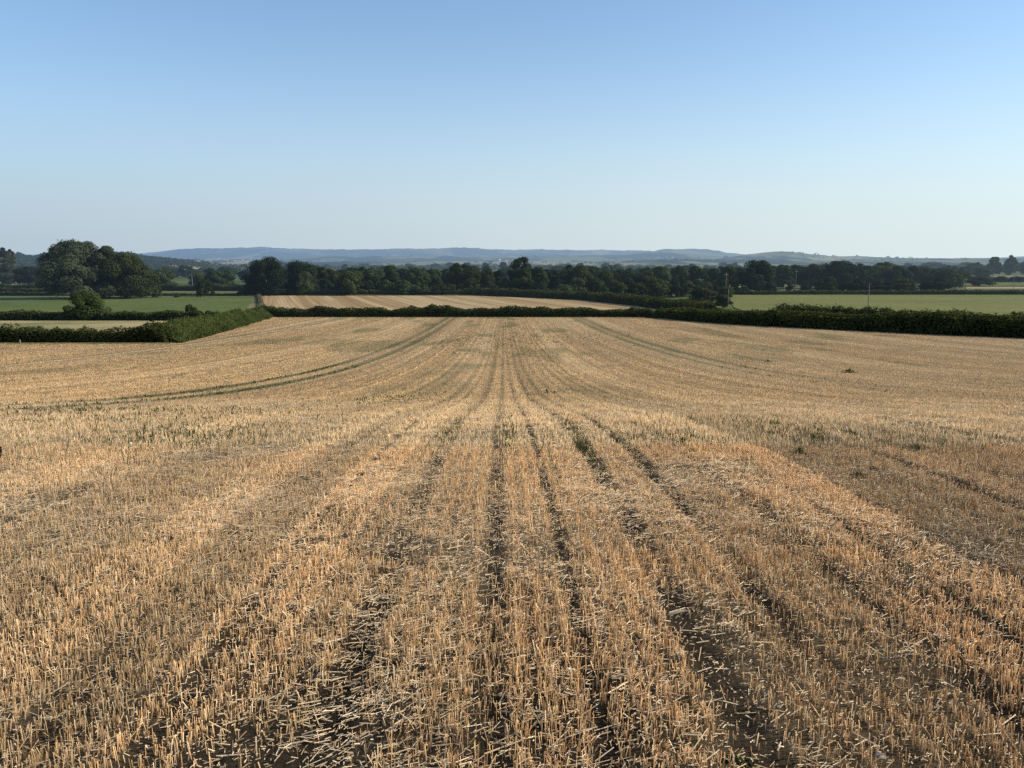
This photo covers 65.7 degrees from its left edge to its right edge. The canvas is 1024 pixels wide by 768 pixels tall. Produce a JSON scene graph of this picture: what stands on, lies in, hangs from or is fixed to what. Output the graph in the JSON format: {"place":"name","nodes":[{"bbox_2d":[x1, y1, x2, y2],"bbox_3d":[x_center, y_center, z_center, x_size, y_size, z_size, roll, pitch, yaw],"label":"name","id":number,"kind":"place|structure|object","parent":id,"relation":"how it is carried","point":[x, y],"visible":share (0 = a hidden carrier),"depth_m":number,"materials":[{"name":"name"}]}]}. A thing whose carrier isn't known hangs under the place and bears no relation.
{"place":"outdoors","nodes":[
{"label":"outdoors","id":0,"kind":"place"},
{"bbox_2d":[0,321,166,331],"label":"meadow","id":1,"kind":"structure","parent":0,"point":[95,325],"depth_m":152.70,"materials":[{"name":"beige plant"}]},
{"bbox_2d":[0,343,166,343],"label":"verge","id":2,"kind":"structure","parent":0,"point":[85,343],"depth_m":96.63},
{"bbox_2d":[0,296,253,312],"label":"green field","id":3,"kind":"structure","parent":0,"point":[54,304],"depth_m":265.68,"materials":[{"name":"green plant"}]},
{"bbox_2d":[16,257,245,271],"bbox_3d":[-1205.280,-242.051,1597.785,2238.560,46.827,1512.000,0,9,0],"label":"wooded hill","id":4,"kind":"structure","parent":0,"point":[22,259],"depth_m":1433.97,"materials":[{"name":"green plant"}]},
{"bbox_2d":[14,252,212,269],"bbox_3d":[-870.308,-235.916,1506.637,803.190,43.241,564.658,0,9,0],"label":"hill woodland","id":5,"kind":"object","parent":4,"relation":"on","point":[148,260],"visible":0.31,"depth_m":1461.49,"materials":[{"name":"green plant"}]},
{"bbox_2d":[33,247,650,258],"bbox_3d":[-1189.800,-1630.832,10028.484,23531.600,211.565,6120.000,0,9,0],"label":"hills","id":6,"kind":"structure","parent":0,"point":[239,252],"depth_m":9369.23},
{"bbox_2d":[185,252,722,261],"bbox_3d":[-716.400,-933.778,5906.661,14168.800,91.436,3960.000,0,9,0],"label":"hills","id":7,"kind":"structure","parent":0,"point":[560,258],"depth_m":5479.61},
{"bbox_2d":[209,251,926,261],"bbox_3d":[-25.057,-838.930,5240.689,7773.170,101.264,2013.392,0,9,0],"label":"hill foot woodland","id":8,"kind":"object","parent":7,"relation":"on","point":[635,254],"visible":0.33,"depth_m":5102.52,"materials":[{"name":"green plant"}]},
{"bbox_2d":[262,296,655,310],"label":"stubble field","id":9,"kind":"structure","parent":0,"point":[398,302],"depth_m":272.83,"materials":[{"name":"beige plant"}]},
{"bbox_2d":[275,317,644,317],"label":"verge","id":10,"kind":"structure","parent":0,"point":[459,317],"depth_m":184.46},
{"bbox_2d":[0,317,1023,767],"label":"stubble field","id":11,"kind":"structure","parent":0,"point":[768,741],"depth_m":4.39,"materials":[{"name":"beige plant"}]},
{"bbox_2d":[0,329,1022,511],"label":"green regrowth","id":12,"kind":"object","parent":11,"relation":"on","point":[372,400],"visible":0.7,"depth_m":10.94,"materials":[{"name":"green plant"}]},
{"bbox_2d":[722,752,759,767],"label":"weed plant","id":13,"kind":"object","parent":11,"relation":"on","point":[737,758],"visible":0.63,"depth_m":2.87,"materials":[{"name":"green plant"}]},
{"bbox_2d":[0,267,1023,342],"bbox_3d":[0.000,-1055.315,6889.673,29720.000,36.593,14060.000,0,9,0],"label":"ground","id":14,"kind":"structure","parent":0,"point":[253,303],"depth_m":411.81,"materials":[{"name":"green plant"}]},
{"bbox_2d":[0,247,16,283],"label":"poplar tree","id":15,"kind":"object","parent":14,"relation":"on","point":[7,260],"visible":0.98,"depth_m":511.54,"materials":[{"name":"green plant"}]},
{"bbox_2d":[11,266,42,283],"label":"tree","id":16,"kind":"object","parent":14,"relation":"on","point":[26,274],"visible":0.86,"depth_m":470.48,"materials":[{"name":"green plant"}]},
{"bbox_2d":[0,287,57,291],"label":"hedge","id":17,"kind":"object","parent":14,"relation":"on","point":[3,289],"visible":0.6,"depth_m":367.66,"materials":[{"name":"green plant"}]},
{"bbox_2d":[0,291,58,295],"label":"hedge","id":18,"kind":"object","parent":14,"relation":"on","point":[14,293],"visible":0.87,"depth_m":330.57,"materials":[{"name":"green plant"}]},
{"bbox_2d":[0,283,78,288],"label":"hedge","id":19,"kind":"object","parent":14,"relation":"on","point":[29,285],"visible":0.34,"depth_m":409.05,"materials":[{"name":"green plant"}]},
{"bbox_2d":[34,238,114,296],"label":"tree","id":20,"kind":"object","parent":14,"relation":"on","point":[62,269],"visible":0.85,"depth_m":295.03,"materials":[{"name":"green plant"}]},
{"bbox_2d":[0,320,174,342],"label":"hedge","id":21,"kind":"object","parent":14,"relation":"on","point":[141,334],"visible":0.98,"depth_m":99.08,"materials":[{"name":"green plant"}]},
{"bbox_2d":[62,290,113,319],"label":"bush","id":22,"kind":"object","parent":14,"relation":"on","point":[84,301],"visible":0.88,"depth_m":171.17,"materials":[{"name":"green plant"}]},
{"bbox_2d":[81,245,122,297],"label":"tree","id":23,"kind":"object","parent":14,"relation":"on","point":[95,260],"visible":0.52,"depth_m":301.71,"materials":[{"name":"green plant"}]},
{"bbox_2d":[0,309,205,320],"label":"hedge","id":24,"kind":"object","parent":14,"relation":"on","point":[40,315],"visible":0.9,"depth_m":171.68,"materials":[{"name":"green plant"}]},
{"bbox_2d":[93,251,162,298],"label":"tree","id":25,"kind":"object","parent":14,"relation":"on","point":[128,269],"visible":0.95,"depth_m":301.67,"materials":[{"name":"green plant"}]},
{"bbox_2d":[58,293,244,295],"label":"hedge","id":26,"kind":"object","parent":14,"relation":"on","point":[194,294],"visible":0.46,"depth_m":333.02,"materials":[{"name":"green plant"}]},
{"bbox_2d":[152,269,175,286],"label":"tree","id":27,"kind":"object","parent":14,"relation":"on","point":[166,276],"visible":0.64,"depth_m":413.33,"materials":[{"name":"green plant"}]},
{"bbox_2d":[176,265,194,277],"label":"tree","id":28,"kind":"object","parent":14,"relation":"on","point":[181,270],"visible":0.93,"depth_m":724.32,"materials":[{"name":"green plant"}]},
{"bbox_2d":[186,271,205,285],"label":"tree","id":29,"kind":"object","parent":14,"relation":"on","point":[195,276],"visible":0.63,"depth_m":462.14,"materials":[{"name":"green plant"}]},
{"bbox_2d":[159,282,243,290],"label":"hedge","id":30,"kind":"object","parent":14,"relation":"on","point":[178,287],"visible":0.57,"depth_m":390.16,"materials":[{"name":"green plant"}]},
{"bbox_2d":[194,278,214,296],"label":"tree","id":31,"kind":"object","parent":14,"relation":"on","point":[202,286],"visible":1,"depth_m":319.18,"materials":[{"name":"green plant"}]},
{"bbox_2d":[151,307,273,342],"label":"hedge","id":32,"kind":"object","parent":14,"relation":"on","point":[188,328],"visible":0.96,"depth_m":125.35,"materials":[{"name":"green plant"}]},
{"bbox_2d":[203,269,226,284],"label":"tree","id":33,"kind":"object","parent":14,"relation":"on","point":[213,276],"visible":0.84,"depth_m":403.72,"materials":[{"name":"green plant"}]},
{"bbox_2d":[221,270,236,285],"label":"tree","id":34,"kind":"object","parent":14,"relation":"on","point":[229,276],"visible":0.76,"depth_m":424.00,"materials":[{"name":"green plant"}]},
{"bbox_2d":[240,256,289,295],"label":"tree","id":35,"kind":"object","parent":14,"relation":"on","point":[264,270],"visible":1,"depth_m":329.68,"materials":[{"name":"green plant"}]},
{"bbox_2d":[283,259,321,289],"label":"tree","id":36,"kind":"object","parent":14,"relation":"on","point":[296,268],"visible":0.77,"depth_m":338.85,"materials":[{"name":"green plant"}]},
{"bbox_2d":[297,271,313,295],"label":"tree","id":37,"kind":"object","parent":14,"relation":"on","point":[307,286],"visible":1,"depth_m":333.59,"materials":[{"name":"green plant"}]},
{"bbox_2d":[322,269,339,289],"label":"tree","id":38,"kind":"object","parent":14,"relation":"on","point":[331,275],"visible":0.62,"depth_m":345.54,"materials":[{"name":"green plant"}]},
{"bbox_2d":[335,269,364,295],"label":"tree","id":39,"kind":"object","parent":14,"relation":"on","point":[347,279],"visible":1,"depth_m":332.31,"materials":[{"name":"green plant"}]},
{"bbox_2d":[353,266,382,288],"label":"tree","id":40,"kind":"object","parent":14,"relation":"on","point":[369,273],"visible":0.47,"depth_m":347.40,"materials":[{"name":"green plant"}]},
{"bbox_2d":[378,279,394,289],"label":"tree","id":41,"kind":"object","parent":14,"relation":"on","point":[386,283],"visible":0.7,"depth_m":342.13,"materials":[{"name":"green plant"}]},
{"bbox_2d":[380,265,400,288],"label":"tree","id":42,"kind":"object","parent":14,"relation":"on","point":[388,271],"visible":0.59,"depth_m":348.69,"materials":[{"name":"green plant"}]},
{"bbox_2d":[388,279,414,294],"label":"bush","id":43,"kind":"object","parent":14,"relation":"on","point":[404,286],"visible":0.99,"depth_m":337.57,"materials":[{"name":"green plant"}]},
{"bbox_2d":[236,287,575,294],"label":"hedge","id":44,"kind":"object","parent":14,"relation":"on","point":[390,291],"visible":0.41,"depth_m":339.24,"materials":[{"name":"green plant"}]},
{"bbox_2d":[402,267,431,289],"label":"tree","id":45,"kind":"object","parent":14,"relation":"on","point":[416,276],"visible":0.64,"depth_m":354.94,"materials":[{"name":"green plant"}]},
{"bbox_2d":[409,284,431,294],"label":"bush","id":46,"kind":"object","parent":14,"relation":"on","point":[420,289],"visible":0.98,"depth_m":337.10,"materials":[{"name":"green plant"}]},
{"bbox_2d":[425,268,443,287],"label":"tree","id":47,"kind":"object","parent":14,"relation":"on","point":[435,273],"visible":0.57,"depth_m":370.42,"materials":[{"name":"green plant"}]},
{"bbox_2d":[431,284,447,294],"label":"bush","id":48,"kind":"object","parent":14,"relation":"on","point":[437,289],"visible":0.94,"depth_m":337.99,"materials":[{"name":"green plant"}]},
{"bbox_2d":[258,303,653,317],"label":"hedge","id":49,"kind":"object","parent":14,"relation":"on","point":[433,310],"visible":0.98,"depth_m":187.80,"materials":[{"name":"green plant"}]},
{"bbox_2d":[443,263,481,289],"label":"tree","id":50,"kind":"object","parent":14,"relation":"on","point":[458,275],"visible":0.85,"depth_m":347.70,"materials":[{"name":"green plant"}]},
{"bbox_2d":[462,278,477,289],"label":"bush","id":51,"kind":"object","parent":14,"relation":"on","point":[472,282],"visible":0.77,"depth_m":343.48,"materials":[{"name":"green plant"}]},
{"bbox_2d":[477,267,495,288],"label":"tree","id":52,"kind":"object","parent":14,"relation":"on","point":[487,276],"visible":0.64,"depth_m":357.29,"materials":[{"name":"green plant"}]},
{"bbox_2d":[493,270,506,286],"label":"tree","id":53,"kind":"object","parent":14,"relation":"on","point":[499,274],"visible":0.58,"depth_m":364.75,"materials":[{"name":"green plant"}]},
{"bbox_2d":[16,250,1005,270],"bbox_3d":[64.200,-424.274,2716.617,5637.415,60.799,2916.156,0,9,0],"label":"woodland","id":54,"kind":"object","parent":14,"relation":"on","point":[339,267],"visible":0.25,"depth_m":1818.62,"materials":[{"name":"green plant"}]},
{"bbox_2d":[507,256,533,289],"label":"tree","id":55,"kind":"object","parent":14,"relation":"on","point":[522,275],"visible":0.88,"depth_m":334.41,"materials":[{"name":"green plant"}]},
{"bbox_2d":[527,266,548,289],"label":"tree","id":56,"kind":"object","parent":14,"relation":"on","point":[538,273],"visible":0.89,"depth_m":336.87,"materials":[{"name":"green plant"}]},
{"bbox_2d":[545,270,567,289],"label":"tree","id":57,"kind":"object","parent":14,"relation":"on","point":[556,277],"visible":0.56,"depth_m":356.96,"materials":[{"name":"green plant"}]},
{"bbox_2d":[558,264,586,287],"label":"tree","id":58,"kind":"object","parent":14,"relation":"on","point":[569,270],"visible":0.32,"depth_m":360.66,"materials":[{"name":"green plant"}]},
{"bbox_2d":[568,277,585,291],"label":"bush","id":59,"kind":"object","parent":14,"relation":"on","point":[577,284],"visible":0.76,"depth_m":340.31,"materials":[{"name":"green plant"}]},
{"bbox_2d":[570,265,593,287],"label":"tree","id":60,"kind":"object","parent":14,"relation":"on","point":[584,274],"visible":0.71,"depth_m":354.89,"materials":[{"name":"green plant"}]},
{"bbox_2d":[473,287,716,308],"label":"hedge","id":61,"kind":"object","parent":14,"relation":"on","point":[648,301],"visible":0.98,"depth_m":272.44,"materials":[{"name":"green plant"}]},
{"bbox_2d":[597,270,616,285],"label":"tree","id":62,"kind":"object","parent":14,"relation":"on","point":[606,276],"visible":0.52,"depth_m":345.55,"materials":[{"name":"green plant"}]},
{"bbox_2d":[609,282,627,294],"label":"bush","id":63,"kind":"object","parent":14,"relation":"on","point":[619,287],"visible":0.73,"depth_m":296.29,"materials":[{"name":"green plant"}]},
{"bbox_2d":[619,267,639,282],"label":"bush","id":64,"kind":"object","parent":14,"relation":"on","point":[628,272],"visible":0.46,"depth_m":387.13,"materials":[{"name":"green plant"}]},
{"bbox_2d":[630,270,656,289],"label":"tree","id":65,"kind":"object","parent":14,"relation":"on","point":[642,275],"visible":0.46,"depth_m":380.77,"materials":[{"name":"green plant"}]},
{"bbox_2d":[642,276,657,296],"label":"bush","id":66,"kind":"object","parent":14,"relation":"on","point":[648,281],"visible":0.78,"depth_m":305.51,"materials":[{"name":"green plant"}]},
{"bbox_2d":[649,278,669,297],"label":"bush","id":67,"kind":"object","parent":14,"relation":"on","point":[660,287],"visible":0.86,"depth_m":304.50,"materials":[{"name":"green plant"}]},
{"bbox_2d":[651,266,671,283],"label":"tree","id":68,"kind":"object","parent":14,"relation":"on","point":[663,273],"visible":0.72,"depth_m":389.28,"materials":[{"name":"green plant"}]},
{"bbox_2d":[664,280,683,297],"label":"bush","id":69,"kind":"object","parent":14,"relation":"on","point":[674,287],"visible":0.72,"depth_m":314.88,"materials":[{"name":"green plant"}]},
{"bbox_2d":[668,265,688,283],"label":"tree","id":70,"kind":"object","parent":14,"relation":"on","point":[677,271],"visible":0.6,"depth_m":397.34,"materials":[{"name":"green plant"}]},
{"bbox_2d":[675,275,688,296],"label":"bush","id":71,"kind":"object","parent":14,"relation":"on","point":[682,280],"visible":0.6,"depth_m":317.86,"materials":[{"name":"green plant"}]},
{"bbox_2d":[686,266,708,286],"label":"tree","id":72,"kind":"object","parent":14,"relation":"on","point":[696,273],"visible":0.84,"depth_m":378.11,"materials":[{"name":"green plant"}]},
{"bbox_2d":[685,287,717,301],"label":"bush","id":73,"kind":"object","parent":14,"relation":"on","point":[702,294],"visible":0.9,"depth_m":257.55,"materials":[{"name":"green plant"}]},
{"bbox_2d":[705,266,729,290],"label":"tree","id":74,"kind":"object","parent":14,"relation":"on","point":[713,273],"visible":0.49,"depth_m":391.16,"materials":[{"name":"green plant"}]},
{"bbox_2d":[714,294,733,307],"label":"bush","id":75,"kind":"object","parent":14,"relation":"on","point":[722,301],"visible":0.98,"depth_m":237.41,"materials":[{"name":"green plant"}]},
{"bbox_2d":[718,286,734,296],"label":"bush","id":76,"kind":"object","parent":14,"relation":"on","point":[722,290],"visible":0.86,"depth_m":307.40,"materials":[{"name":"green plant"}]},
{"bbox_2d":[715,266,741,288],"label":"tree","id":77,"kind":"object","parent":14,"relation":"on","point":[730,271],"visible":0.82,"depth_m":352.10,"materials":[{"name":"green plant"}]},
{"bbox_2d":[730,268,746,290],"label":"tree","id":78,"kind":"object","parent":14,"relation":"on","point":[737,276],"visible":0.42,"depth_m":367.80,"materials":[{"name":"green plant"}]},
{"bbox_2d":[737,260,776,291],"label":"tree","id":79,"kind":"object","parent":14,"relation":"on","point":[755,276],"visible":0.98,"depth_m":344.74,"materials":[{"name":"green plant"}]},
{"bbox_2d":[772,264,794,288],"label":"tree","id":80,"kind":"object","parent":14,"relation":"on","point":[780,277],"visible":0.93,"depth_m":413.85,"materials":[{"name":"green plant"}]},
{"bbox_2d":[792,263,828,288],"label":"tree","id":81,"kind":"object","parent":14,"relation":"on","point":[809,276],"visible":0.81,"depth_m":420.93,"materials":[{"name":"green plant"}]},
{"bbox_2d":[813,276,838,290],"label":"bush","id":82,"kind":"object","parent":14,"relation":"on","point":[830,283],"visible":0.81,"depth_m":351.28,"materials":[{"name":"green plant"}]},
{"bbox_2d":[650,306,1023,337],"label":"hedge","id":83,"kind":"object","parent":14,"relation":"on","point":[936,322],"visible":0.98,"depth_m":129.55,"materials":[{"name":"green plant"}]},
{"bbox_2d":[819,260,861,285],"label":"tree","id":84,"kind":"object","parent":14,"relation":"on","point":[840,272],"visible":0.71,"depth_m":416.76,"materials":[{"name":"green plant"}]},
{"bbox_2d":[837,279,870,290],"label":"bush","id":85,"kind":"object","parent":14,"relation":"on","point":[855,285],"visible":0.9,"depth_m":349.93,"materials":[{"name":"green plant"}]},
{"bbox_2d":[857,263,874,286],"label":"tree","id":86,"kind":"object","parent":14,"relation":"on","point":[869,271],"visible":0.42,"depth_m":432.90,"materials":[{"name":"green plant"}]},
{"bbox_2d":[732,289,1023,294],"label":"hedge","id":87,"kind":"object","parent":14,"relation":"on","point":[922,292],"visible":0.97,"depth_m":346.12,"materials":[{"name":"green plant"}]},
{"bbox_2d":[870,265,892,282],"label":"tree","id":88,"kind":"object","parent":14,"relation":"on","point":[879,270],"visible":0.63,"depth_m":450.60,"materials":[{"name":"green plant"}]},
{"bbox_2d":[773,300,1023,318],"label":"hedge","id":89,"kind":"object","parent":14,"relation":"on","point":[864,310],"visible":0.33,"depth_m":157.18,"materials":[{"name":"green plant"}]},
{"bbox_2d":[883,266,914,281],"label":"tree","id":90,"kind":"object","parent":14,"relation":"on","point":[896,272],"visible":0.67,"depth_m":429.20,"materials":[{"name":"green plant"}]},
{"bbox_2d":[890,278,918,290],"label":"bush","id":91,"kind":"object","parent":14,"relation":"on","point":[904,284],"visible":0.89,"depth_m":356.25,"materials":[{"name":"green plant"}]},
{"bbox_2d":[907,265,920,282],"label":"tree","id":92,"kind":"object","parent":14,"relation":"on","point":[915,270],"visible":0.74,"depth_m":472.65,"materials":[{"name":"green plant"}]},
{"bbox_2d":[920,270,940,281],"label":"tree","id":93,"kind":"object","parent":14,"relation":"on","point":[932,275],"visible":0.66,"depth_m":460.75,"materials":[{"name":"green plant"}]},
{"bbox_2d":[917,277,954,290],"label":"bush","id":94,"kind":"object","parent":14,"relation":"on","point":[939,283],"visible":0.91,"depth_m":360.79,"materials":[{"name":"green plant"}]},
{"bbox_2d":[935,269,967,280],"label":"tree","id":95,"kind":"object","parent":14,"relation":"on","point":[945,274],"visible":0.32,"depth_m":455.40,"materials":[{"name":"green plant"}]},
{"bbox_2d":[948,273,965,288],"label":"tree","id":96,"kind":"object","parent":14,"relation":"on","point":[955,279],"visible":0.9,"depth_m":424.38,"materials":[{"name":"green plant"}]},
{"bbox_2d":[966,276,996,285],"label":"bush","id":97,"kind":"object","parent":14,"relation":"on","point":[976,281],"visible":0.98,"depth_m":463.16,"materials":[{"name":"green plant"}]},
{"bbox_2d":[970,268,992,276],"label":"tree","id":98,"kind":"object","parent":14,"relation":"on","point":[981,272],"visible":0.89,"depth_m":689.71,"materials":[{"name":"green plant"}]},
{"bbox_2d":[986,257,1002,274],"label":"tree","id":99,"kind":"object","parent":14,"relation":"on","point":[996,265],"visible":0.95,"depth_m":865.61,"materials":[{"name":"green plant"}]},
{"bbox_2d":[1002,255,1018,274],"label":"tree","id":100,"kind":"object","parent":14,"relation":"on","point":[1011,262],"visible":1,"depth_m":856.47,"materials":[{"name":"green plant"}]},
{"bbox_2d":[0,0,1023,257],"label":"sky","id":101,"kind":"structure","parent":0,"point":[870,128],"materials":[{"name":"blue"}]},
{"bbox_2d":[210,259,1023,266],"bbox_3d":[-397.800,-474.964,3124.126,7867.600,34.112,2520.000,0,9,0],"label":"hills","id":102,"kind":"structure","parent":0,"point":[682,262],"depth_m":2915.66,"materials":[{"name":"blue"}]},
{"bbox_2d":[623,249,1023,257],"bbox_3d":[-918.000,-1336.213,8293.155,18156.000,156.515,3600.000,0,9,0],"label":"hills","id":103,"kind":"structure","parent":0,"point":[704,252],"depth_m":8049.67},
{"bbox_2d":[712,251,1023,260],"bbox_3d":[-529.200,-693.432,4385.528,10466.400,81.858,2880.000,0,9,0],"label":"hills","id":104,"kind":"structure","parent":0,"point":[777,254],"depth_m":4144.11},
{"bbox_2d":[729,295,1023,315],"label":"field","id":105,"kind":"structure","parent":0,"point":[997,304],"depth_m":272.83,"materials":[{"name":"green plant"}]},
{"bbox_2d":[966,287,1023,288],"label":"field strip","id":106,"kind":"object","parent":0,"point":[994,287],"visible":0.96,"depth_m":428.89,"materials":[{"name":"plant"}]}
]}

